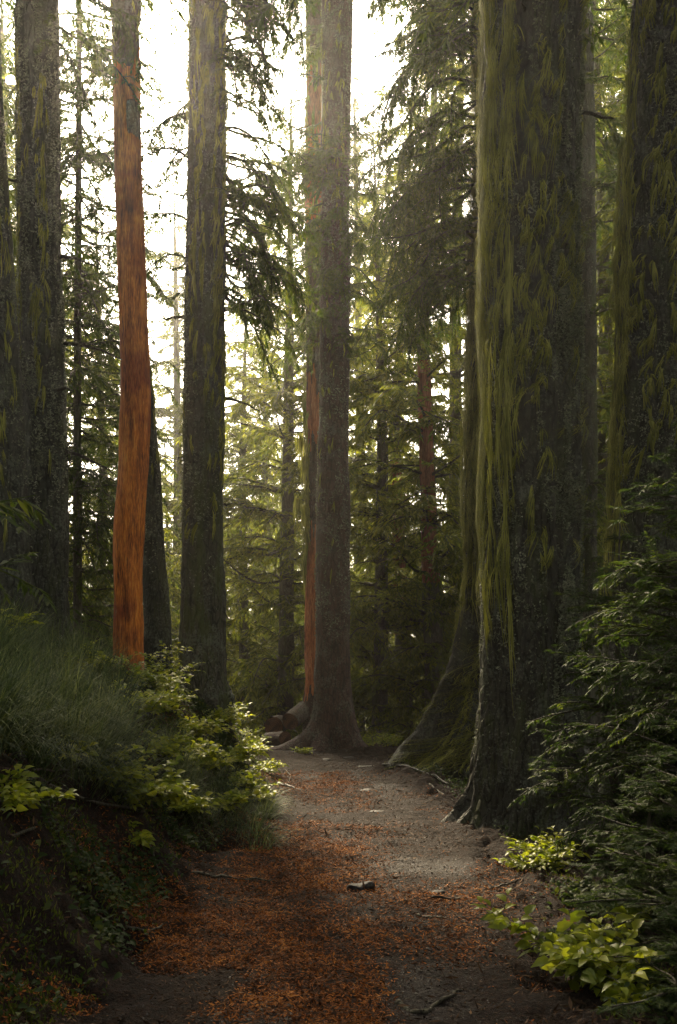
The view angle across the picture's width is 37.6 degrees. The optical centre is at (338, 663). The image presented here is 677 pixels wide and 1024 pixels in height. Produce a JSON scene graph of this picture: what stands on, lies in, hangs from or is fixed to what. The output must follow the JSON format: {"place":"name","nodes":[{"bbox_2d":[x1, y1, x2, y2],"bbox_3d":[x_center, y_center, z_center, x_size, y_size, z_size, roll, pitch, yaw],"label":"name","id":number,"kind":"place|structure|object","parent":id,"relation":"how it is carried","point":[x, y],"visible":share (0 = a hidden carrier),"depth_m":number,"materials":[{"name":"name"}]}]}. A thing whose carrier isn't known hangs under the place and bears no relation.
{"place":"outdoors","nodes":[
{"label":"outdoors","id":0,"kind":"place"},
{"bbox_2d":[3,0,629,635],"label":"sky","id":1,"kind":"structure","parent":0,"point":[172,67],"materials":[{"name":"white"}]},
{"bbox_2d":[0,631,676,1023],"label":"ground","id":2,"kind":"structure","parent":0,"point":[124,991],"depth_m":5.40,"materials":[{"name":"brown soil"}]},
{"bbox_2d":[0,0,16,261],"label":"young hemlock","id":3,"kind":"object","parent":2,"relation":"on","point":[4,67],"visible":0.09,"depth_m":15.33,"materials":[{"name":"green plant"}]},
{"bbox_2d":[0,608,44,633],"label":"leafy shrub","id":4,"kind":"object","parent":2,"relation":"on","point":[21,617],"visible":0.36,"depth_m":9.17,"materials":[{"name":"green plant"}]},
{"bbox_2d":[0,767,69,771],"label":"stick","id":5,"kind":"object","parent":2,"relation":"on","point":[38,769],"visible":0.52,"depth_m":5.89,"materials":[{"name":"brown wood"}]},
{"bbox_2d":[0,764,78,812],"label":"leafy shrub","id":6,"kind":"object","parent":2,"relation":"on","point":[18,793],"visible":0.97,"depth_m":5.17,"materials":[{"name":"green plant"}]},
{"bbox_2d":[0,0,85,199],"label":"surrounding forest","id":7,"kind":"object","parent":2,"relation":"on","point":[80,26],"visible":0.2,"depth_m":14.54,"materials":[{"name":"green plant"}]},
{"bbox_2d":[12,807,82,850],"bbox_3d":[-1.550,0.996,5.452,0.134,0.326,1.216,0,0,0],"label":"stick","id":8,"kind":"object","parent":2,"relation":"on","point":[25,831],"visible":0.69,"depth_m":5.21,"materials":[{"name":"brown wood"}]},
{"bbox_2d":[0,57,109,626],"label":"surrounding forest","id":9,"kind":"object","parent":2,"relation":"on","point":[25,505],"visible":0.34,"depth_m":12.43,"materials":[{"name":"green plant"}]},
{"bbox_2d":[0,0,112,630],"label":"fir tree","id":10,"kind":"object","parent":2,"relation":"on","point":[70,591],"visible":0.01,"depth_m":23.56,"materials":[{"name":"green plant"}]},
{"bbox_2d":[0,1,117,639],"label":"fir tree","id":11,"kind":"object","parent":2,"relation":"on","point":[10,150],"visible":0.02,"depth_m":29.86,"materials":[{"name":"green plant"}]},
{"bbox_2d":[7,101,119,643],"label":"fir tree","id":12,"kind":"object","parent":2,"relation":"on","point":[71,200],"visible":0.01,"depth_m":25.88,"materials":[{"name":"green plant"}]},
{"bbox_2d":[40,734,100,761],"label":"leafy shrub","id":13,"kind":"object","parent":2,"relation":"on","point":[83,749],"visible":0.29,"depth_m":6.60,"materials":[{"name":"green plant"}]},
{"bbox_2d":[1,750,145,812],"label":"fallen branch","id":14,"kind":"object","parent":2,"relation":"on","point":[9,759],"visible":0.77,"depth_m":6.12,"materials":[{"name":"brown wood"}]},
{"bbox_2d":[0,0,169,637],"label":"bank conifer","id":15,"kind":"object","parent":2,"relation":"on","point":[13,485],"visible":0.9,"depth_m":10.34,"materials":[{"name":"grey plant"}]},
{"bbox_2d":[0,2,174,646],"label":"young hemlock","id":16,"kind":"object","parent":2,"relation":"on","point":[79,158],"visible":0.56,"depth_m":15.94,"materials":[{"name":"green plant"}]},
{"bbox_2d":[57,638,136,668],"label":"leafy shrub","id":17,"kind":"object","parent":2,"relation":"on","point":[105,656],"visible":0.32,"depth_m":9.75,"materials":[{"name":"green plant"}]},
{"bbox_2d":[0,0,195,642],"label":"bank conifer","id":18,"kind":"object","parent":2,"relation":"on","point":[38,104],"visible":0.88,"depth_m":11.30,"materials":[{"name":"grey plant"}]},
{"bbox_2d":[84,743,154,786],"bbox_3d":[-1.691,0.726,7.079,0.801,0.299,0.705,0,0,-19],"label":"leafy shrub","id":19,"kind":"object","parent":2,"relation":"on","point":[133,772],"visible":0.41,"depth_m":6.99,"materials":[{"name":"green plant"}]},
{"bbox_2d":[70,299,171,622],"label":"fir tree","id":20,"kind":"object","parent":2,"relation":"on","point":[114,456],"visible":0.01,"depth_m":37.77,"materials":[{"name":"green plant"}]},
{"bbox_2d":[62,221,181,670],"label":"fir tree","id":21,"kind":"object","parent":2,"relation":"on","point":[171,590],"visible":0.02,"depth_m":27.06,"materials":[{"name":"green plant"}]},
{"bbox_2d":[61,16,183,655],"bbox_3d":[-3.825,-6.090,17.505,2.439,14.482,2.346,0,0,0],"label":"young hemlock","id":22,"kind":"object","parent":2,"relation":"on","point":[147,192],"visible":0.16,"depth_m":17.45,"materials":[{"name":"green plant"}]},
{"bbox_2d":[107,0,150,670],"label":"stripped tree","id":23,"kind":"object","parent":2,"relation":"on","point":[133,469],"visible":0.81,"depth_m":11.85,"materials":[{"name":"brown plant"}]},
{"bbox_2d":[125,820,154,847],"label":"leafy shrub","id":24,"kind":"object","parent":2,"relation":"on","point":[145,836],"visible":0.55,"depth_m":6.76,"materials":[{"name":"green plant"}]},
{"bbox_2d":[125,924,163,932],"bbox_3d":[-1.068,1.469,5.564,0.068,0.060,0.268,0,0,42],"label":"stick","id":25,"kind":"object","parent":2,"relation":"on","point":[142,930],"visible":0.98,"depth_m":5.52,"materials":[{"name":"brown wood"}]},
{"bbox_2d":[0,579,305,851],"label":"grass","id":26,"kind":"structure","parent":2,"relation":"on","point":[18,708],"depth_m":7.44,"materials":[{"name":"green plant"}]},
{"bbox_2d":[109,673,198,719],"bbox_3d":[-1.713,0.293,8.788,0.935,0.411,0.985,0,0,0],"label":"leafy shrub","id":27,"kind":"object","parent":2,"relation":"on","point":[164,700],"visible":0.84,"depth_m":8.79,"materials":[{"name":"green plant"}]},
{"bbox_2d":[112,755,198,810],"bbox_3d":[-1.518,0.863,7.225,1.045,0.370,0.707,0,0,0],"label":"leafy shrub","id":28,"kind":"object","parent":2,"relation":"on","point":[171,790],"visible":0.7,"depth_m":7.17,"materials":[{"name":"green plant"}]},
{"bbox_2d":[142,365,172,671],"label":"slender conifer","id":29,"kind":"object","parent":2,"relation":"on","point":[156,614],"visible":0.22,"depth_m":13.85,"materials":[{"name":"grey plant"}]},
{"bbox_2d":[115,640,206,694],"bbox_3d":[-1.950,0.062,10.243,1.078,0.633,1.182,0,0,0],"label":"leafy shrub","id":30,"kind":"object","parent":2,"relation":"on","point":[159,678],"visible":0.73,"depth_m":10.36,"materials":[{"name":"green plant"}]},
{"bbox_2d":[139,725,205,760],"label":"leafy shrub","id":31,"kind":"object","parent":2,"relation":"on","point":[175,749],"visible":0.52,"depth_m":8.51,"materials":[{"name":"green plant"}]},
{"bbox_2d":[91,178,276,711],"bbox_3d":[-5.992,-6.480,37.885,8.980,24.753,8.130,0,0,15],"label":"fir tree","id":32,"kind":"object","parent":2,"relation":"on","point":[175,334],"visible":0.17,"depth_m":37.87,"materials":[{"name":"green plant"}]},
{"bbox_2d":[163,783,219,813],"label":"leafy shrub","id":33,"kind":"object","parent":2,"relation":"on","point":[189,805],"visible":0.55,"depth_m":8.11,"materials":[{"name":"green plant"}]},
{"bbox_2d":[158,443,233,691],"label":"fir tree","id":34,"kind":"object","parent":2,"relation":"on","point":[167,525],"visible":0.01,"depth_m":45.85,"materials":[{"name":"green plant"}]},
{"bbox_2d":[169,703,239,738],"bbox_3d":[-1.586,0.574,10.070,1.043,0.395,0.718,0,0,34],"label":"leafy shrub","id":35,"kind":"object","parent":2,"relation":"on","point":[203,728],"visible":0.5,"depth_m":9.98,"materials":[{"name":"green plant"}]},
{"bbox_2d":[183,738,242,770],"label":"leafy shrub","id":36,"kind":"object","parent":2,"relation":"on","point":[211,755],"visible":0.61,"depth_m":9.23,"materials":[{"name":"green plant"}]},
{"bbox_2d":[170,544,263,731],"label":"fir tree","id":37,"kind":"object","parent":2,"relation":"on","point":[177,634],"visible":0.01,"depth_m":35.76,"materials":[{"name":"green plant"}]},
{"bbox_2d":[202,702,255,726],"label":"leafy shrub","id":38,"kind":"object","parent":2,"relation":"on","point":[219,712],"visible":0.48,"depth_m":12.03,"materials":[{"name":"green plant"}]},
{"bbox_2d":[139,0,323,727],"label":"bank conifer","id":39,"kind":"object","parent":2,"relation":"on","point":[203,114],"visible":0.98,"depth_m":12.78,"materials":[{"name":"green plant"}]},
{"bbox_2d":[204,787,259,811],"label":"leafy shrub","id":40,"kind":"object","parent":2,"relation":"on","point":[237,798],"visible":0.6,"depth_m":8.94,"materials":[{"name":"green plant"}]},
{"bbox_2d":[165,278,304,735],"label":"fir tree","id":41,"kind":"object","parent":2,"relation":"on","point":[239,646],"visible":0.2,"depth_m":32.63,"materials":[{"name":"green plant"}]},
{"bbox_2d":[238,726,252,736],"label":"leafy shrub","id":42,"kind":"object","parent":2,"relation":"on","point":[242,732],"visible":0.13,"depth_m":16.94,"materials":[{"name":"green plant"}]},
{"bbox_2d":[221,735,272,764],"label":"leafy shrub","id":43,"kind":"object","parent":2,"relation":"on","point":[252,746],"visible":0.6,"depth_m":11.52,"materials":[{"name":"green plant"}]},
{"bbox_2d":[225,761,274,787],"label":"leafy shrub","id":44,"kind":"object","parent":2,"relation":"on","point":[248,778],"visible":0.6,"depth_m":10.36,"materials":[{"name":"green plant"}]},
{"bbox_2d":[245,725,270,741],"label":"leafy shrub","id":45,"kind":"object","parent":2,"relation":"on","point":[256,730],"visible":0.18,"depth_m":17.20,"materials":[{"name":"green plant"}]},
{"bbox_2d":[241,779,282,802],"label":"leafy shrub","id":46,"kind":"object","parent":2,"relation":"on","point":[263,790],"visible":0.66,"depth_m":10.40,"materials":[{"name":"green plant"}]},
{"bbox_2d":[224,220,304,735],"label":"fir tree","id":47,"kind":"object","parent":2,"relation":"on","point":[254,423],"visible":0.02,"depth_m":51.56,"materials":[{"name":"green plant"}]},
{"bbox_2d":[226,331,304,733],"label":"fir tree","id":48,"kind":"object","parent":2,"relation":"on","point":[250,530],"visible":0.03,"depth_m":41.78,"materials":[{"name":"green plant"}]},
{"bbox_2d":[233,418,303,672],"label":"fir tree","id":49,"kind":"object","parent":2,"relation":"on","point":[273,495],"visible":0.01,"depth_m":64.08,"materials":[{"name":"green plant"}]},
{"bbox_2d":[89,492,448,739],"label":"distant forest","id":50,"kind":"object","parent":2,"relation":"on","point":[394,636],"depth_m":54.04,"materials":[{"name":"green plant"}]},
{"bbox_2d":[258,757,288,772],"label":"leafy shrub","id":51,"kind":"object","parent":2,"relation":"on","point":[270,764],"visible":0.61,"depth_m":13.33,"materials":[{"name":"green plant"}]},
{"bbox_2d":[165,79,407,741],"bbox_3d":[-1.378,-5.312,25.103,6.498,18.511,6.255,0,0,16],"label":"fir tree","id":52,"kind":"object","parent":2,"relation":"on","point":[283,602],"visible":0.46,"depth_m":24.65,"materials":[{"name":"green plant"}]},
{"bbox_2d":[267,452,305,674],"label":"fir tree","id":53,"kind":"object","parent":2,"relation":"on","point":[297,565],"visible":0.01,"depth_m":51.70,"materials":[{"name":"green plant"}]},
{"bbox_2d":[282,701,309,729],"bbox_3d":[-0.785,1.000,19.303,0.352,0.350,0.717,0,17,24],"label":"cut log","id":54,"kind":"object","parent":2,"relation":"on","point":[297,715],"visible":0.99,"depth_m":19.05,"materials":[{"name":"wood"}]},
{"bbox_2d":[271,0,397,731],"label":"stripped tree","id":55,"kind":"object","parent":2,"relation":"on","point":[311,398],"visible":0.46,"depth_m":19.45,"materials":[{"name":"brown plant"}]},
{"bbox_2d":[251,48,422,735],"bbox_3d":[0.539,-8.542,37.910,8.980,30.618,8.130,0,0,-41],"label":"fir tree","id":56,"kind":"object","parent":2,"relation":"on","point":[353,457],"visible":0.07,"depth_m":37.73,"materials":[{"name":"green plant"}]},
{"bbox_2d":[0,631,675,1023],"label":"moss","id":57,"kind":"object","parent":2,"relation":"on","point":[46,963],"visible":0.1,"depth_m":4.83,"materials":[{"name":"green plant"}]},
{"bbox_2d":[0,656,676,1023],"bbox_3d":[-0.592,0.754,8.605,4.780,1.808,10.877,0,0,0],"label":"needle litter","id":58,"kind":"object","parent":2,"relation":"on","point":[281,962],"visible":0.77,"depth_m":5.75,"materials":[{"name":"brown plant"}]},
{"bbox_2d":[0,625,676,1023],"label":"ground cover","id":59,"kind":"object","parent":2,"relation":"on","point":[188,837],"visible":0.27,"depth_m":5.87,"materials":[{"name":"green plant"}]},
{"bbox_2d":[261,0,436,750],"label":"path conifer","id":60,"kind":"object","parent":2,"relation":"on","point":[332,724],"visible":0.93,"depth_m":17.74,"materials":[{"name":"brown plant"}]},
{"bbox_2d":[248,126,463,742],"bbox_3d":[1.042,-4.669,23.849,5.992,16.508,6.618,0,0,-36],"label":"fir tree","id":61,"kind":"object","parent":2,"relation":"on","point":[381,711],"visible":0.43,"depth_m":23.69,"materials":[{"name":"green plant"}]},
{"bbox_2d":[362,733,390,746],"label":"leafy shrub","id":62,"kind":"object","parent":2,"relation":"on","point":[371,742],"visible":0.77,"depth_m":18.41,"materials":[{"name":"green plant"}]},
{"bbox_2d":[300,114,464,741],"bbox_3d":[1.252,-5.639,26.733,6.091,20.538,5.897,0,0,37],"label":"fir tree","id":63,"kind":"object","parent":2,"relation":"on","point":[406,573],"visible":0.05,"depth_m":26.80,"materials":[{"name":"green plant"}]},
{"bbox_2d":[377,733,403,746],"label":"leafy shrub","id":64,"kind":"object","parent":2,"relation":"on","point":[389,743],"visible":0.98,"depth_m":18.47,"materials":[{"name":"green plant"}]},
{"bbox_2d":[348,4,473,745],"bbox_3d":[1.663,-7.082,22.735,6.091,22.122,5.897,0,0,37],"label":"fir tree","id":65,"kind":"object","parent":2,"relation":"on","point":[427,533],"visible":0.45,"depth_m":22.45,"materials":[{"name":"green plant"}]},
{"bbox_2d":[349,11,473,733],"bbox_3d":[3.657,-9.435,30.215,8.130,30.384,8.980,0,0,-12],"label":"fir tree","id":66,"kind":"object","parent":2,"relation":"on","point":[453,410],"visible":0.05,"depth_m":29.64,"materials":[{"name":"green plant"}]},
{"bbox_2d":[255,0,628,841],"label":"giant conifer","id":67,"kind":"object","parent":2,"relation":"on","point":[529,302],"visible":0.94,"depth_m":9.12,"materials":[{"name":"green plant"}]},
{"bbox_2d":[340,0,625,783],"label":"buttressed conifer","id":68,"kind":"object","parent":2,"relation":"on","point":[441,735],"visible":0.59,"depth_m":14.21,"materials":[{"name":"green plant"}]},
{"bbox_2d":[485,878,523,889],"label":"twig","id":69,"kind":"object","parent":2,"relation":"on","point":[502,884],"visible":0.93,"depth_m":6.90,"materials":[{"name":"brown wood"}]},
{"bbox_2d":[498,954,536,959],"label":"twig","id":70,"kind":"object","parent":2,"relation":"on","point":[499,955],"visible":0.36,"depth_m":5.18,"materials":[{"name":"brown wood"}]},
{"bbox_2d":[443,0,631,698],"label":"fir tree","id":71,"kind":"object","parent":2,"relation":"on","point":[603,381],"visible":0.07,"depth_m":25.76,"materials":[{"name":"green plant"}]},
{"bbox_2d":[491,825,590,871],"bbox_3d":[1.534,1.422,7.461,0.731,0.319,0.762,0,0,-18],"label":"leafy shrub","id":72,"kind":"object","parent":2,"relation":"on","point":[543,853],"visible":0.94,"depth_m":7.39,"materials":[{"name":"green plant"}]},
{"bbox_2d":[409,0,676,821],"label":"giant conifer","id":73,"kind":"object","parent":2,"relation":"on","point":[643,411],"visible":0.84,"depth_m":10.61,"materials":[{"name":"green plant"}]},
{"bbox_2d":[470,888,668,996],"bbox_3d":[1.178,1.385,4.797,0.983,0.416,1.184,0,0,0],"label":"leafy shrub","id":74,"kind":"object","parent":2,"relation":"on","point":[573,956],"visible":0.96,"depth_m":4.76,"materials":[{"name":"green plant"}]},
{"bbox_2d":[551,876,612,907],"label":"leafy shrub","id":75,"kind":"object","parent":2,"relation":"on","point":[587,882],"visible":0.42,"depth_m":6.59,"materials":[{"name":"green plant"}]},
{"bbox_2d":[508,511,676,854],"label":"young fir","id":76,"kind":"object","parent":2,"relation":"on","point":[602,601],"visible":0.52,"depth_m":7.98,"materials":[{"name":"green plant"}]},
{"bbox_2d":[595,3,614,365],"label":"fir tree","id":77,"kind":"object","parent":2,"relation":"on","point":[612,169],"depth_m":37.94,"materials":[{"name":"green plant"}]},
{"bbox_2d":[534,693,676,988],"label":"young fir","id":78,"kind":"object","parent":2,"relation":"on","point":[661,902],"visible":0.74,"depth_m":4.86,"materials":[{"name":"green plant"}]},
{"bbox_2d":[535,422,676,801],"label":"young fir","id":79,"kind":"object","parent":2,"relation":"on","point":[647,664],"visible":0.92,"depth_m":6.62,"materials":[{"name":"green plant"}]},
{"bbox_2d":[580,0,632,747],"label":"slender conifer","id":80,"kind":"object","parent":2,"relation":"on","point":[591,151],"visible":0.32,"depth_m":18.84,"materials":[{"name":"brown wood"}]},
{"bbox_2d":[594,13,629,697],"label":"fir tree","id":81,"kind":"object","parent":2,"relation":"on","point":[606,237],"visible":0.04,"depth_m":24.58,"materials":[{"name":"green plant"}]},
{"bbox_2d":[595,6,629,356],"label":"fir tree","id":82,"kind":"object","parent":2,"relation":"on","point":[618,129],"depth_m":45.90,"materials":[{"name":"green plant"}]},
{"bbox_2d":[597,0,632,388],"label":"fir tree","id":83,"kind":"object","parent":2,"relation":"on","point":[621,131],"depth_m":32.12,"materials":[{"name":"green plant"}]},
{"bbox_2d":[554,637,676,882],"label":"young fir","id":84,"kind":"object","parent":2,"relation":"on","point":[604,800],"visible":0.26,"depth_m":7.45,"materials":[{"name":"green plant"}]},
{"bbox_2d":[567,745,676,933],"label":"young fir","id":85,"kind":"object","parent":2,"relation":"on","point":[621,837],"visible":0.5,"depth_m":5.90,"materials":[{"name":"green plant"}]},
{"bbox_2d":[578,969,665,1011],"bbox_3d":[1.280,1.487,4.516,0.333,0.130,0.485,0,0,-20],"label":"leafy shrub","id":86,"kind":"object","parent":2,"relation":"on","point":[613,992],"visible":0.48,"depth_m":4.43,"materials":[{"name":"green plant"}]},
{"bbox_2d":[594,904,676,1023],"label":"young fir","id":87,"kind":"object","parent":2,"relation":"on","point":[667,980],"visible":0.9,"depth_m":4.24,"materials":[{"name":"green plant"}]},
{"bbox_2d":[154,744,532,1023],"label":"path","id":88,"kind":"structure","parent":0,"point":[501,981],"depth_m":5.88,"materials":[{"name":"brown soil"}]},
{"bbox_2d":[192,850,277,881],"bbox_3d":[-0.730,1.422,7.112,0.620,0.233,0.273,0,0,0],"label":"stick","id":89,"kind":"object","parent":88,"relation":"on","point":[204,873],"visible":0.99,"depth_m":7.04,"materials":[{"name":"brown wood"}]},
{"bbox_2d":[264,715,286,732],"bbox_3d":[-1.222,1.208,19.599,0.384,0.386,0.821,0,0,4],"label":"cut log","id":90,"kind":"object","parent":88,"relation":"on","point":[273,723],"visible":0.66,"depth_m":19.20,"materials":[{"name":"brown wood"}]},
{"bbox_2d":[262,731,290,744],"bbox_3d":[-1.172,1.418,18.739,0.300,0.285,0.616,0,-6,-36],"label":"cut log","id":91,"kind":"object","parent":88,"relation":"on","point":[279,738],"visible":0.71,"depth_m":18.55,"materials":[{"name":"brown wood"}]},
{"bbox_2d":[279,783,305,790],"bbox_3d":[-0.588,1.498,12.148,0.042,0.050,0.676,0,0,-32],"label":"root","id":92,"kind":"object","parent":88,"relation":"on","point":[287,785],"visible":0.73,"depth_m":12.17,"materials":[{"name":"plant"}]},
{"bbox_2d":[290,747,312,753],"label":"leafy shrub","id":93,"kind":"object","parent":88,"relation":"on","point":[304,750],"visible":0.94,"depth_m":16.93,"materials":[{"name":"green plant"}]},
{"bbox_2d":[122,749,522,1023],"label":"grit","id":94,"kind":"object","parent":88,"relation":"on","point":[435,970],"visible":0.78,"depth_m":5.55,"materials":[{"name":"gravel"}]},
{"bbox_2d":[2,762,667,1023],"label":"bark chips","id":95,"kind":"object","parent":88,"relation":"on","point":[570,1003],"visible":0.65,"depth_m":4.85,"materials":[{"name":"brown wood"}]},
{"bbox_2d":[347,881,374,890],"bbox_3d":[0.151,1.533,6.742,0.192,0.128,0.120,0,0,0],"label":"stone","id":96,"kind":"object","parent":88,"relation":"on","point":[360,887],"visible":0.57,"depth_m":6.71,"materials":[{"name":"grey stone"}]},
{"bbox_2d":[357,763,449,784],"bbox_3d":[0.915,1.473,13.560,0.220,0.166,2.594,0,0,-25],"label":"root","id":97,"kind":"object","parent":88,"relation":"on","point":[413,768],"visible":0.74,"depth_m":13.51,"materials":[{"name":"brown plant"}]},
{"bbox_2d":[395,989,461,1013],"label":"twig","id":98,"kind":"object","parent":88,"relation":"on","point":[429,1009],"visible":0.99,"depth_m":4.50,"materials":[{"name":"brown wood"}]},
{"bbox_2d":[404,896,459,901],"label":"twig","id":99,"kind":"object","parent":88,"relation":"on","point":[446,898],"visible":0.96,"depth_m":6.42,"materials":[{"name":"brown wood"}]},
{"bbox_2d":[431,890,444,893],"bbox_3d":[0.654,1.526,6.632,0.108,0.033,0.072,0,0,-33],"label":"stone","id":100,"kind":"object","parent":88,"relation":"on","point":[441,891],"visible":0.61,"depth_m":6.62,"materials":[{"name":"grey stone"}]},
{"bbox_2d":[417,913,470,922],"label":"twig","id":101,"kind":"object","parent":88,"relation":"on","point":[418,914],"visible":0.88,"depth_m":5.97,"materials":[{"name":"brown wood"}]}
]}

